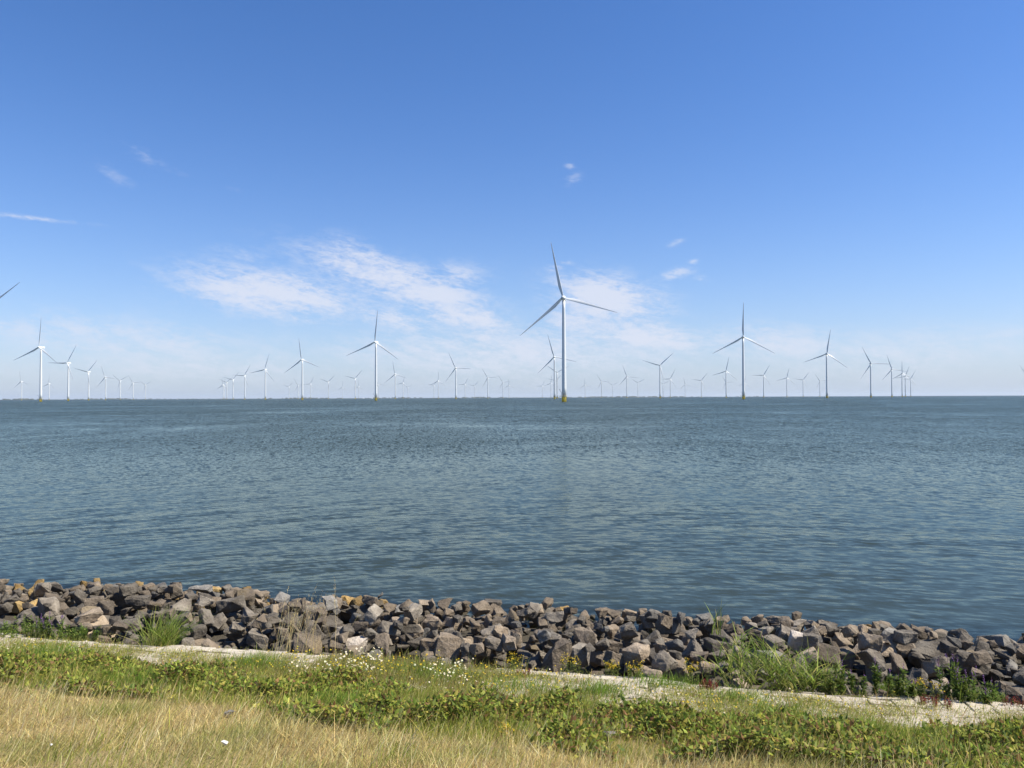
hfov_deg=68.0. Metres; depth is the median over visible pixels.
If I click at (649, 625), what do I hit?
rock
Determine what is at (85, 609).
rock
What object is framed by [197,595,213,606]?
rock
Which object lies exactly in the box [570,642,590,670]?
rock
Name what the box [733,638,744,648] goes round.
rock
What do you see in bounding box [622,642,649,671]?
rock
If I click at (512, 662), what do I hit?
yellow flower
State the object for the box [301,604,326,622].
rock
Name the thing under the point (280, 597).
rock
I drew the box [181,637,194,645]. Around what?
rock
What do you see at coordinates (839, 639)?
rock
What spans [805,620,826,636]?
rock
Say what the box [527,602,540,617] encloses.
rock
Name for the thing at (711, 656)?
rock
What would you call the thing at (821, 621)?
rock
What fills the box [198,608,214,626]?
rock
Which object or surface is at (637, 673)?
yellow flower
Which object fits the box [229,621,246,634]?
rock
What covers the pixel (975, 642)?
rock
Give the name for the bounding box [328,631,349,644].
rock
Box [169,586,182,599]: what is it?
rock
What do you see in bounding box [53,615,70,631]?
rock
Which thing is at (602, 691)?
green grass
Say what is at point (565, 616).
rock
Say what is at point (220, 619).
rock
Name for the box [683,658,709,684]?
yellow flower
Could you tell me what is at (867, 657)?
rock
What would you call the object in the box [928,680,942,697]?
rock
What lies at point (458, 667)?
white daisies
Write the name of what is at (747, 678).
reed clump
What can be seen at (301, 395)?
wind turbine
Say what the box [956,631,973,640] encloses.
rock
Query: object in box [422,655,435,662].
rock
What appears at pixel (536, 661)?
rock
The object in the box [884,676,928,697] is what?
leafy bush
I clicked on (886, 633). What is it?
rock
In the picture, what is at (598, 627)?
rock
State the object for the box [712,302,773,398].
wind turbine
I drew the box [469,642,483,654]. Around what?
rock
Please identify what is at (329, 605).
rock
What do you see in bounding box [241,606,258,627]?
rock
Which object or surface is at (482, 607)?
rock
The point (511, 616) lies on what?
rock
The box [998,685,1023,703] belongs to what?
rock
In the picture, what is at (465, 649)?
rock
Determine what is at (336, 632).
rock
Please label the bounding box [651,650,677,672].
rock
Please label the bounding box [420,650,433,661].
rock
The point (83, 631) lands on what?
leafy bush
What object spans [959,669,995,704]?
purple loosestrife
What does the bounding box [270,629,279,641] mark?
rock
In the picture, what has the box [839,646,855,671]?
rock
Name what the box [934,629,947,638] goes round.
rock
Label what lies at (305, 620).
dead grass
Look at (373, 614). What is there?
rock
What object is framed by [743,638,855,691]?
reed clump
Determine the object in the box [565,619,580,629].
rock
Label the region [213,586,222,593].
rock
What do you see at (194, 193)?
sky
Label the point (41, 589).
rock
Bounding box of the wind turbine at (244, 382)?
[237,366,249,399]
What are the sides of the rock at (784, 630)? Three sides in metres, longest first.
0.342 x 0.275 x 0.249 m
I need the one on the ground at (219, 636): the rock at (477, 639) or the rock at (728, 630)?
the rock at (728, 630)
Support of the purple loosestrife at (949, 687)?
on the ground at (219, 636)
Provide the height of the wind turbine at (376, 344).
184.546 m
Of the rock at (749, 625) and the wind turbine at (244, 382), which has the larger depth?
the wind turbine at (244, 382)
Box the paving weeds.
[0,633,1023,731]
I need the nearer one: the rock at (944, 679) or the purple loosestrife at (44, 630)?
the rock at (944, 679)
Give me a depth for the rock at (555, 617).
14.73 m
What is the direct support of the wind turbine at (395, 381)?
in the water
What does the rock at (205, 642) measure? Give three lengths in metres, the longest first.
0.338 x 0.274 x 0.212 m
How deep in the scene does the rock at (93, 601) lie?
15.18 m
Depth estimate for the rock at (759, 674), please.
11.96 m
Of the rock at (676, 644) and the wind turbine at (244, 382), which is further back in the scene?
the wind turbine at (244, 382)
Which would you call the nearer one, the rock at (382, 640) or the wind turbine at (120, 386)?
the rock at (382, 640)
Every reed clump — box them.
[695,624,783,675]
[703,600,725,634]
[711,633,812,690]
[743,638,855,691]
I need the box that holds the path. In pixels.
[0,633,1023,726]
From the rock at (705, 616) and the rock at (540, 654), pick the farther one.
the rock at (705, 616)
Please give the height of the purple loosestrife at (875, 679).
0.621 m
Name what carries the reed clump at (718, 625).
on the rubble
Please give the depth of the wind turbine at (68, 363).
2295.88 m
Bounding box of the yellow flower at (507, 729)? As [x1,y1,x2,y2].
[496,722,515,737]
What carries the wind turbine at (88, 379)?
in the water
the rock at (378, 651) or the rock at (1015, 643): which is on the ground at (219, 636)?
the rock at (1015, 643)
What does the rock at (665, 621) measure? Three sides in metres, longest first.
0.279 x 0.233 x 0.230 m
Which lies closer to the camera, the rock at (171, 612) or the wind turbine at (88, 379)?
the rock at (171, 612)
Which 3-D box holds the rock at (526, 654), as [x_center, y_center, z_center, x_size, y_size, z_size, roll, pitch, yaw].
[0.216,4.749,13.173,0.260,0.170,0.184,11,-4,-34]
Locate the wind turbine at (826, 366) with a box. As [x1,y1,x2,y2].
[805,330,845,397]
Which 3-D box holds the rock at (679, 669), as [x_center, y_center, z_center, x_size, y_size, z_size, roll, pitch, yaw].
[2.665,4.702,12.598,0.475,0.438,0.522,1,7,-1]
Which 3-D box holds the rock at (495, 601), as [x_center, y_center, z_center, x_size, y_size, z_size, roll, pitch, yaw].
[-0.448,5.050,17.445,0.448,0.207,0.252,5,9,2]
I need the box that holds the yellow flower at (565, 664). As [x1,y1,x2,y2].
[559,652,582,673]
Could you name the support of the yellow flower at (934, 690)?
on the path
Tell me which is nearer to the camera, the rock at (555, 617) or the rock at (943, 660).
the rock at (943, 660)
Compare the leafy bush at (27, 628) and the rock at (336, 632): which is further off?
the rock at (336, 632)
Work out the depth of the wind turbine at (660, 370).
2656.07 m
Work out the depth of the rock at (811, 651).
12.14 m
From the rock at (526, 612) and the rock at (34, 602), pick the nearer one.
the rock at (526, 612)
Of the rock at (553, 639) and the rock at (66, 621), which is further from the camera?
the rock at (66, 621)
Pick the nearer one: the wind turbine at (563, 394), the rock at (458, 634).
the rock at (458, 634)
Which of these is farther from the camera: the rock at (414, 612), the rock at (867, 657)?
the rock at (414, 612)
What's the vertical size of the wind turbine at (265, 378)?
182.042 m
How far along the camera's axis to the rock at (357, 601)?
17.38 m
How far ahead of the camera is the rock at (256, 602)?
17.11 m
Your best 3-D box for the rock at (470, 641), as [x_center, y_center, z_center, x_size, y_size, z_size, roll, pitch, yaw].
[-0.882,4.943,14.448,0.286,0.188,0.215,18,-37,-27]
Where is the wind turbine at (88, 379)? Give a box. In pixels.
[75,363,94,399]
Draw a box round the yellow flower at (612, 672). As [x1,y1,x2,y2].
[603,660,620,675]
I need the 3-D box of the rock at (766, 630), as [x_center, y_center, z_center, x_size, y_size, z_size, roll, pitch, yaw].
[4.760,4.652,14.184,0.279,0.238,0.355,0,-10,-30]
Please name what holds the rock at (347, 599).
on the rubble
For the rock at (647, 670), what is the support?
on the ground at (219, 636)
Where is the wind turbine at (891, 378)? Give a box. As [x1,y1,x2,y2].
[882,357,906,396]
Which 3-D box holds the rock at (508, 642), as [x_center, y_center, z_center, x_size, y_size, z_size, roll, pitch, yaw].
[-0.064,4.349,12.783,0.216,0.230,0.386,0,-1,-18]
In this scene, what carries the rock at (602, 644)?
on the rubble
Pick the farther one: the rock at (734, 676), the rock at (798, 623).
the rock at (798, 623)
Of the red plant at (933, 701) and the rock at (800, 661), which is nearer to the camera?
the red plant at (933, 701)
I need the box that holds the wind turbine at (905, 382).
[898,368,909,396]
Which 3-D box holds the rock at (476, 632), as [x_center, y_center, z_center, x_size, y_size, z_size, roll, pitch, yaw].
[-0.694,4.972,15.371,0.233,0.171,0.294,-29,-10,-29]
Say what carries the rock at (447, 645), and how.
on the rubble
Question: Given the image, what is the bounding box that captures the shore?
[44,397,576,399]
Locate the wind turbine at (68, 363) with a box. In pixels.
[59,346,75,400]
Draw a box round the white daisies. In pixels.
[7,637,1023,722]
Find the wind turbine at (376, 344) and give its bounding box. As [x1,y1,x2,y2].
[346,310,395,400]
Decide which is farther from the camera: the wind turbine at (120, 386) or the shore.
the shore
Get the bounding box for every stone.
[224,710,235,715]
[603,731,615,739]
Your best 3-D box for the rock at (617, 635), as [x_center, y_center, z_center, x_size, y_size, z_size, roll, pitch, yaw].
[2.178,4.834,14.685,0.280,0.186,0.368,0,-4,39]
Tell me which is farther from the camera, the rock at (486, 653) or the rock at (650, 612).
the rock at (650, 612)
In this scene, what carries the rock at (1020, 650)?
on the ground at (219, 636)
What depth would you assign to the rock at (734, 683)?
11.49 m
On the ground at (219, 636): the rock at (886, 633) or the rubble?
the rubble
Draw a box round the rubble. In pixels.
[0,578,1023,701]
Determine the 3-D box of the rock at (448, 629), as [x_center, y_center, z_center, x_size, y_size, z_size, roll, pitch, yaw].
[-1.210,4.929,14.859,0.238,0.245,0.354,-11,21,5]
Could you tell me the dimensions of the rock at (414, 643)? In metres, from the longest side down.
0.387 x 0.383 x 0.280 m
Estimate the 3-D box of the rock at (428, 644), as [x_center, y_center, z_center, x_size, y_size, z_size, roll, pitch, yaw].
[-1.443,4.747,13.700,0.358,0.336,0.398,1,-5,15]
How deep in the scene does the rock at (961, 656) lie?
12.71 m
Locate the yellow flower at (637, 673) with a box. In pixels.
[626,660,643,677]
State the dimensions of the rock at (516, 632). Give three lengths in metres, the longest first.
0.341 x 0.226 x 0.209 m
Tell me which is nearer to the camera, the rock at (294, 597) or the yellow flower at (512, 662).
the yellow flower at (512, 662)
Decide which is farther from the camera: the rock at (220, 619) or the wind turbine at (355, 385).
the wind turbine at (355, 385)
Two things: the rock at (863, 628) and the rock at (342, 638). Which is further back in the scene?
the rock at (863, 628)
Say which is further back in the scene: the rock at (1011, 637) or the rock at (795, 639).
the rock at (1011, 637)
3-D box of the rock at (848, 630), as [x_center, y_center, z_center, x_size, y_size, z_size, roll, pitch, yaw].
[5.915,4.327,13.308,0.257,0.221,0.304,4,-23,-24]
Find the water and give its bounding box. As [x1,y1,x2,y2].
[0,395,1023,633]
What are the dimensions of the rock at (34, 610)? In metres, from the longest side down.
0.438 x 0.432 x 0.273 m
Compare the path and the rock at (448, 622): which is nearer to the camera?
the path
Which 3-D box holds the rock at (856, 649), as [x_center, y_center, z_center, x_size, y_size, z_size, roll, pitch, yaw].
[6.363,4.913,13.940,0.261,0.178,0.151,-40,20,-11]
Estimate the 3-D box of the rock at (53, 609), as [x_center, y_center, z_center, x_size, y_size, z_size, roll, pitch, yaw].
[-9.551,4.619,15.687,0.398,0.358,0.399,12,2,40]
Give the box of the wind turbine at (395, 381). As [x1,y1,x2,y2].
[386,365,404,398]
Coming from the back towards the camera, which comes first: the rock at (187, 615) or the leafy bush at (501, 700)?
the rock at (187, 615)
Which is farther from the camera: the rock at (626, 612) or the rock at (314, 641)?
the rock at (626, 612)
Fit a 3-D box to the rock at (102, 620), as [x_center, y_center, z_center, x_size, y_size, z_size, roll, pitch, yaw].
[-7.755,4.625,14.273,0.510,0.421,0.540,-6,-3,23]
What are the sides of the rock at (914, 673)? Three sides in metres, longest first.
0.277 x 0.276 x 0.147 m
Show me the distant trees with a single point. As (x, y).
(393, 397)
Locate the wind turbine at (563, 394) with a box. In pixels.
[521,244,617,401]
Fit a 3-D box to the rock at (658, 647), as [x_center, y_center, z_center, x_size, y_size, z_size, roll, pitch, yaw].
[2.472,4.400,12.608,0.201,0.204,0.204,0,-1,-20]
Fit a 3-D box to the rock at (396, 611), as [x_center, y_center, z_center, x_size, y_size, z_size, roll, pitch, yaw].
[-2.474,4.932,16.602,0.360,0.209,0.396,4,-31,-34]
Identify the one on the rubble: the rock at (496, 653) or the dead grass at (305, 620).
the rock at (496, 653)
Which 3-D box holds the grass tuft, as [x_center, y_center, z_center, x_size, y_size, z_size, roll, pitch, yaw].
[-6.070,4.237,13.176,1.803,0.786,1.630,0,-1,0]
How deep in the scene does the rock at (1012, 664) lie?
12.92 m
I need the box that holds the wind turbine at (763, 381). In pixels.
[757,368,768,396]
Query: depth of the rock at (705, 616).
15.75 m
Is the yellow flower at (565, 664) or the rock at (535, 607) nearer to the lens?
the yellow flower at (565, 664)
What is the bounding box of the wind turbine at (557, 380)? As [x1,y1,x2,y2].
[548,366,568,397]
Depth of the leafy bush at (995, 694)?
10.51 m
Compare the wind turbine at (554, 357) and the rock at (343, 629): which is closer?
the rock at (343, 629)
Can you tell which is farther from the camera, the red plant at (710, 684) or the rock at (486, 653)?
the rock at (486, 653)
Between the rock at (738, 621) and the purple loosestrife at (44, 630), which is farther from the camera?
the rock at (738, 621)
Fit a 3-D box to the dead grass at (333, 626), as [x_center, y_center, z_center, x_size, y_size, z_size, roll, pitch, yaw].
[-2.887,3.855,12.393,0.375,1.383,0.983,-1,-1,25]
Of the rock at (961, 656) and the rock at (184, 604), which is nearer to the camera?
the rock at (961, 656)
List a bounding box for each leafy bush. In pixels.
[0,614,48,637]
[51,622,100,640]
[472,691,516,710]
[796,664,849,695]
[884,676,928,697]
[968,683,1016,703]
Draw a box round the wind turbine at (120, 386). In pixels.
[113,375,125,399]
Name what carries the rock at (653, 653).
on the ground at (219, 636)
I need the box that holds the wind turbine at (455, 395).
[445,352,468,398]
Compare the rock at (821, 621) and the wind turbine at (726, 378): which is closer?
the rock at (821, 621)
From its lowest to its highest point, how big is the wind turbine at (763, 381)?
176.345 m
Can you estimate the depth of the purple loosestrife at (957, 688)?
10.54 m
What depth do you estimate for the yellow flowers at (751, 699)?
11.05 m
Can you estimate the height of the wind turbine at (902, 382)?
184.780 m
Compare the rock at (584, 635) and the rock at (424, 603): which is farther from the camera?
the rock at (424, 603)
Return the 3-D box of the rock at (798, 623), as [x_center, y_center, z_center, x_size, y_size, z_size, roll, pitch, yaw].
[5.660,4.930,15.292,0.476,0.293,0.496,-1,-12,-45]
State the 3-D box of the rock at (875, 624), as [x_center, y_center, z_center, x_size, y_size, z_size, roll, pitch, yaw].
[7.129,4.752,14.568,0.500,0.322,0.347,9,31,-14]
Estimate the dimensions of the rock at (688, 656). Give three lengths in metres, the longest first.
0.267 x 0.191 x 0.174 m
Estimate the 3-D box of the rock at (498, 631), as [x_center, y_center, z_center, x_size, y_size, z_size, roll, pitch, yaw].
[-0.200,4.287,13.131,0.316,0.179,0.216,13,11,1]
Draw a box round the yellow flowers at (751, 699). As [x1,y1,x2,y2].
[9,636,1021,727]
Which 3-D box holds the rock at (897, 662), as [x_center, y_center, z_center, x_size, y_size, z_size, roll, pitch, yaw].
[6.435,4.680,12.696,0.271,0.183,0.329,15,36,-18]
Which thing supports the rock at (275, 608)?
on the rubble
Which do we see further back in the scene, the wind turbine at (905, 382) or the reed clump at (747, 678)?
the wind turbine at (905, 382)
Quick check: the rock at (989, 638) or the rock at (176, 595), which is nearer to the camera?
the rock at (989, 638)
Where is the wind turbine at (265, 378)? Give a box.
[252,355,272,399]
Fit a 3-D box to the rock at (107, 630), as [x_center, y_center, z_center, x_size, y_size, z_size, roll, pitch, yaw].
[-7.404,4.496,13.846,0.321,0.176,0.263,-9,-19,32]
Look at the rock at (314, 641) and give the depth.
13.71 m
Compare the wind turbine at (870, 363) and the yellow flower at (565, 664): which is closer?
the yellow flower at (565, 664)
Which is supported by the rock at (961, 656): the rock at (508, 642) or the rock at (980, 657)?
the rock at (980, 657)
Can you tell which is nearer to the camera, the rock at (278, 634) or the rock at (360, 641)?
the rock at (360, 641)
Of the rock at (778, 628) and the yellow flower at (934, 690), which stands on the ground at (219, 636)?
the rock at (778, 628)
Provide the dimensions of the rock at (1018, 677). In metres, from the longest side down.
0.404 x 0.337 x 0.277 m
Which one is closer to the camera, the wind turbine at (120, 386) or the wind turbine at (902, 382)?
the wind turbine at (902, 382)
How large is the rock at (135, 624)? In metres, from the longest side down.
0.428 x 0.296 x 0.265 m
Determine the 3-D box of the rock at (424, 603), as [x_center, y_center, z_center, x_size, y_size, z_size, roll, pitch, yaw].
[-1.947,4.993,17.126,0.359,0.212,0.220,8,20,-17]
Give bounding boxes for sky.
[0,0,1023,399]
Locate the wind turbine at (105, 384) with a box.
[100,370,113,399]
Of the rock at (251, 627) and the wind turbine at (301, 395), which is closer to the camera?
the rock at (251, 627)
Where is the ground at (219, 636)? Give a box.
[0,580,1022,767]
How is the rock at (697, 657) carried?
on the rubble
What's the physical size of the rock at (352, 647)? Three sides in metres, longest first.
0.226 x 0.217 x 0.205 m
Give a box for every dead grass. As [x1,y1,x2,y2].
[257,586,336,654]
[316,580,361,653]
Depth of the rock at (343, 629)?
13.48 m
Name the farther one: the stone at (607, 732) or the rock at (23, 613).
the rock at (23, 613)
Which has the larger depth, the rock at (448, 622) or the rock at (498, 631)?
the rock at (448, 622)
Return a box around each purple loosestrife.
[32,614,65,638]
[834,661,869,695]
[871,654,907,696]
[907,679,952,698]
[933,653,978,702]
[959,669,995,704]
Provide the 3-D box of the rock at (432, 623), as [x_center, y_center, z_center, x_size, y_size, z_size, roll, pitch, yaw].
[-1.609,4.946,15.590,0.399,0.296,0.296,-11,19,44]
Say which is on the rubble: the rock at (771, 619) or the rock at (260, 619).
the rock at (771, 619)
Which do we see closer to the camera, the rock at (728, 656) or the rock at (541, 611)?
the rock at (728, 656)
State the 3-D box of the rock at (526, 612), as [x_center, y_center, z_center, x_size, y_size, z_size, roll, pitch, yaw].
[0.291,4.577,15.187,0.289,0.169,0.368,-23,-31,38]
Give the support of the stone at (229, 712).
on the ground at (219, 636)
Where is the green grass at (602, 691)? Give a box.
[0,629,1023,767]
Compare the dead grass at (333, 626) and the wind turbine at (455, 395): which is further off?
the wind turbine at (455, 395)
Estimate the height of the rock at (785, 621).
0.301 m
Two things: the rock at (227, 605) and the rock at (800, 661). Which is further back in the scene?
the rock at (227, 605)
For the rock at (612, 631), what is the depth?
15.48 m
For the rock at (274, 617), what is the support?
on the rock at (251, 627)
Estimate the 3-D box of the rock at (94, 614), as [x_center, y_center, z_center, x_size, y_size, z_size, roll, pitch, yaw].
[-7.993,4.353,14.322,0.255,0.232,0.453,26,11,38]
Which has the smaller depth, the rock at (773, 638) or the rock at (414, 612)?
the rock at (773, 638)
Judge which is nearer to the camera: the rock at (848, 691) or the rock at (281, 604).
the rock at (848, 691)
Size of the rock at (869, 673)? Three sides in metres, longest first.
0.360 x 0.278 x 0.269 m
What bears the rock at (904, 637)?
on the ground at (219, 636)
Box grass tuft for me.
[105,606,208,646]
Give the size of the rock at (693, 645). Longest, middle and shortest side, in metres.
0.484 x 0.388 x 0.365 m
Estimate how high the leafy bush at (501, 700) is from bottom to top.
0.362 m
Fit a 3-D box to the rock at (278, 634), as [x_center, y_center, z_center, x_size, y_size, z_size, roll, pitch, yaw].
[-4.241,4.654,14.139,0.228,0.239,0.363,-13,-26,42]
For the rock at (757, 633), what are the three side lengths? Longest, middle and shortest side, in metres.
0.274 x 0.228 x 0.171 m
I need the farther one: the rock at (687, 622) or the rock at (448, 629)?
the rock at (687, 622)
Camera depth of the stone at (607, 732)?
7.41 m
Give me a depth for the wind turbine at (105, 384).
3799.36 m
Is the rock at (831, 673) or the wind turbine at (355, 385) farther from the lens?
the wind turbine at (355, 385)
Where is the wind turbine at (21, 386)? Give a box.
[15,372,26,399]
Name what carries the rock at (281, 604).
on the rubble
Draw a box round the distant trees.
[3,396,758,399]
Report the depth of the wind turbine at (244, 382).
3628.90 m
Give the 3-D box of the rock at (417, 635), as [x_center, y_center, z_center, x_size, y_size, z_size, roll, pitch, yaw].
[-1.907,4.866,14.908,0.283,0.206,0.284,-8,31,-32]
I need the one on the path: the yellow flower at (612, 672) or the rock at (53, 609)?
the yellow flower at (612, 672)
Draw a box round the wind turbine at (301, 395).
[286,342,317,399]
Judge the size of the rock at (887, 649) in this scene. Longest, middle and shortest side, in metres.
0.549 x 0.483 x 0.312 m
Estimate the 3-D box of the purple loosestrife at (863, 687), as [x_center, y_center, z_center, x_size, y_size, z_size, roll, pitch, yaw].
[4.818,4.205,10.896,0.520,0.557,0.309,0,-1,0]
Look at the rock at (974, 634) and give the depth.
18.19 m
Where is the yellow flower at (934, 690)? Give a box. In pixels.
[912,677,944,701]
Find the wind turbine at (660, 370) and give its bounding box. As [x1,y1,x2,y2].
[646,353,672,397]
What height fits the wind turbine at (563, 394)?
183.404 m
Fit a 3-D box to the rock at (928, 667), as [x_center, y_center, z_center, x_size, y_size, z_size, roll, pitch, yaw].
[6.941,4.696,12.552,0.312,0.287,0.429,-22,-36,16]
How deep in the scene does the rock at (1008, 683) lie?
11.89 m
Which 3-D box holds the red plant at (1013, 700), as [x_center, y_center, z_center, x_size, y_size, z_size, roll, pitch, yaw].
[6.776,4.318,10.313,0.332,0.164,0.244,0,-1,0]
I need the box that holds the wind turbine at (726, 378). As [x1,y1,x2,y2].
[715,359,736,397]
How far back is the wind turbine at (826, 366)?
1960.32 m
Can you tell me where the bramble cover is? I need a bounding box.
[0,636,1023,767]
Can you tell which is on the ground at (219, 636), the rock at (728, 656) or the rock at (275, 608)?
the rock at (728, 656)
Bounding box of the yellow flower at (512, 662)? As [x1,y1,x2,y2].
[506,652,527,669]
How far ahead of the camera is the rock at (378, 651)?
12.89 m
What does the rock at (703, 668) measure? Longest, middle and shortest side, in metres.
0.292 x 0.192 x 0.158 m
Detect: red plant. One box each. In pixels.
[698,679,718,689]
[919,694,952,708]
[1002,694,1023,706]
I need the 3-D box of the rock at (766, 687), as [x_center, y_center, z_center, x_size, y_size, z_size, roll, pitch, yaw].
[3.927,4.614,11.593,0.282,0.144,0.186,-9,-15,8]
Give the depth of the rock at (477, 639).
13.57 m
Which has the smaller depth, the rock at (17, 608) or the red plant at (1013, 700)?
the red plant at (1013, 700)
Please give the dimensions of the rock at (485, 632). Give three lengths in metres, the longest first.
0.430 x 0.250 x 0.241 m
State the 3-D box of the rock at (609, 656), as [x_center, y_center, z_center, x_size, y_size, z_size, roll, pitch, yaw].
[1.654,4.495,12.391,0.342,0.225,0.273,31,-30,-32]
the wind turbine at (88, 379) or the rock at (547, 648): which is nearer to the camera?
the rock at (547, 648)
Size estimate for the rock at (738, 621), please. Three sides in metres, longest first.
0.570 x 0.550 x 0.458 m
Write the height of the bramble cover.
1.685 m
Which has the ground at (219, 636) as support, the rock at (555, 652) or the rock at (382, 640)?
the rock at (555, 652)
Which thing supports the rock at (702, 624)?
on the ground at (219, 636)
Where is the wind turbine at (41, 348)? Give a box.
[15,324,56,401]
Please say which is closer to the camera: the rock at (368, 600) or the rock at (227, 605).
the rock at (227, 605)
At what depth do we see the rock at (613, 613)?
16.03 m
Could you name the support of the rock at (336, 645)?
on the ground at (219, 636)
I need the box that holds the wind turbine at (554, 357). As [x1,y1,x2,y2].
[538,337,575,398]
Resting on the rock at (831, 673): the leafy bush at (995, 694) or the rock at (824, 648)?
the rock at (824, 648)
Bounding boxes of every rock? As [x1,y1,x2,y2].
[9,601,24,613]
[16,606,41,618]
[18,611,34,618]
[23,599,37,610]
[35,582,51,595]
[37,597,59,617]
[43,592,64,602]
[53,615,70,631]
[74,607,102,623]
[75,606,95,624]
[79,615,115,640]
[83,596,103,606]
[96,625,115,634]
[120,618,142,632]
[153,608,176,626]
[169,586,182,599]
[170,598,191,613]
[172,612,192,625]
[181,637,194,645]
[188,585,212,592]
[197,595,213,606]
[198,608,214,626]
[201,638,220,648]
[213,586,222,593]
[213,612,227,629]
[215,595,245,613]
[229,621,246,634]
[234,588,254,606]
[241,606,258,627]
[246,628,268,650]
[248,621,261,631]
[250,613,270,629]
[253,589,262,604]
[261,628,271,634]
[264,604,278,614]
[265,612,283,623]
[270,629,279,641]
[273,592,289,602]
[274,594,303,599]
[274,602,286,608]
[275,627,294,639]
[287,601,301,612]
[293,632,321,653]
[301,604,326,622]
[301,624,321,634]
[322,595,337,610]
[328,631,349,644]
[328,640,344,653]
[330,629,339,637]
[339,625,354,636]
[341,595,353,602]
[342,636,367,657]
[343,645,358,656]
[349,595,363,605]
[362,595,378,605]
[363,604,383,625]
[363,649,383,659]
[375,632,389,655]
[378,620,400,636]
[390,617,407,624]
[391,604,403,614]
[404,603,422,620]
[406,624,423,638]
[407,637,422,650]
[418,599,428,610]
[419,637,436,654]
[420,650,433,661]
[422,616,442,631]
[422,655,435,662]
[434,632,462,661]
[441,658,451,666]
[442,617,462,631]
[444,627,454,631]
[452,632,464,642]
[460,643,471,656]
[463,638,472,643]
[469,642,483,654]
[471,600,490,617]
[471,624,484,635]
[472,635,494,661]
[473,636,483,642]
[480,623,501,636]
[484,599,501,606]
[484,635,502,652]
[491,625,507,638]
[492,650,504,655]
[501,633,516,650]
[504,609,521,626]
[510,630,522,642]
[516,656,541,670]
[517,608,535,617]
[517,652,532,661]
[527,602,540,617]
[536,650,545,661]
[537,629,550,643]
[538,604,543,614]
[542,638,571,671]
[543,611,563,622]
[544,645,551,652]
[546,632,561,645]
[559,611,572,620]
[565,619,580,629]
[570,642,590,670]
[573,627,594,644]
[593,619,603,633]
[595,637,608,651]
[603,640,622,653]
[603,650,623,667]
[604,607,620,617]
[606,624,618,638]
[614,629,621,639]
[619,622,638,639]
[621,609,639,620]
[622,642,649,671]
[639,610,660,628]
[639,665,662,678]
[644,609,657,622]
[644,630,660,647]
[648,648,656,663]
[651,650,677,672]
[653,642,666,652]
[657,613,672,628]
[663,652,688,681]
[664,639,683,651]
[682,639,702,665]
[683,617,693,627]
[685,628,698,639]
[687,654,698,664]
[690,651,708,662]
[695,613,712,620]
[698,661,717,673]
[699,618,709,630]
[704,662,728,678]
[708,650,725,663]
[724,624,738,635]
[726,619,740,623]
[726,649,732,663]
[728,670,742,682]
[731,678,754,688]
[732,645,750,667]
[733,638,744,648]
[744,622,757,633]
[746,628,762,639]
[748,638,757,650]
[755,668,775,681]
[756,649,785,668]
[758,626,775,635]
[760,681,777,689]
[762,634,784,650]
[767,615,780,624]
[775,626,798,635]
[778,624,793,644]
[779,616,790,630]
[779,619,806,631]
[787,629,806,652]
[789,654,812,684]
[799,647,817,663]
[801,625,820,635]
[803,633,818,649]
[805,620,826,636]
[809,643,841,668]
[816,619,838,634]
[818,666,847,682]
[832,632,853,648]
[834,684,851,694]
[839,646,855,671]
[840,624,858,637]
[853,644,860,659]
[856,648,885,671]
[857,632,882,651]
[858,624,870,632]
[858,686,878,695]
[865,666,885,683]
[871,620,890,629]
[879,641,896,657]
[881,627,897,646]
[889,652,907,673]
[892,630,917,645]
[907,667,927,683]
[911,637,959,667]
[921,661,943,676]
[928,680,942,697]
[930,656,949,667]
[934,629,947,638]
[935,678,951,694]
[944,650,990,677]
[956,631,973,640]
[963,649,992,666]
[968,631,986,636]
[973,637,994,653]
[976,634,1008,640]
[991,635,1010,646]
[992,681,1015,693]
[996,633,1015,640]
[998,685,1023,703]
[999,638,1017,653]
[1006,659,1017,677]
[1012,669,1023,685]
[1016,643,1023,657]
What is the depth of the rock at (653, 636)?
14.07 m
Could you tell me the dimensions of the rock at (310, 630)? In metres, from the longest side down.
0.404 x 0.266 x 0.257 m
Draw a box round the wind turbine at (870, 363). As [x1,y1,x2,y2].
[861,347,882,397]
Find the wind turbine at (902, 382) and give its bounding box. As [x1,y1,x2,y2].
[893,371,912,396]
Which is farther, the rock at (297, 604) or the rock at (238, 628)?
the rock at (297, 604)
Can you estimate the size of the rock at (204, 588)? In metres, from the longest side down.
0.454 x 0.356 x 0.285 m
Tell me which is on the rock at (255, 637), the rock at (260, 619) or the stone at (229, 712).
the rock at (260, 619)
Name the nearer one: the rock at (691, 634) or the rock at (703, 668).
the rock at (703, 668)
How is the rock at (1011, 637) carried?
on the ground at (219, 636)
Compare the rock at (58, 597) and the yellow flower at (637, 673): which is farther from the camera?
the rock at (58, 597)
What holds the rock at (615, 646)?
on the ground at (219, 636)
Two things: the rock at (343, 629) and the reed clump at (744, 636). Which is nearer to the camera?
the reed clump at (744, 636)
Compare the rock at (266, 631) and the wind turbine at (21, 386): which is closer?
the rock at (266, 631)
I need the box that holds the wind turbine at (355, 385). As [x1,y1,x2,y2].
[347,374,358,398]
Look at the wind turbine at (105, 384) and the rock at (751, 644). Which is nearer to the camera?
the rock at (751, 644)
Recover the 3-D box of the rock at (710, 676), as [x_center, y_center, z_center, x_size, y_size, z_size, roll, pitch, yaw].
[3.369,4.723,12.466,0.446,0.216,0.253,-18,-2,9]
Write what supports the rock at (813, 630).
on the ground at (219, 636)
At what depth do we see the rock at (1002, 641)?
13.95 m

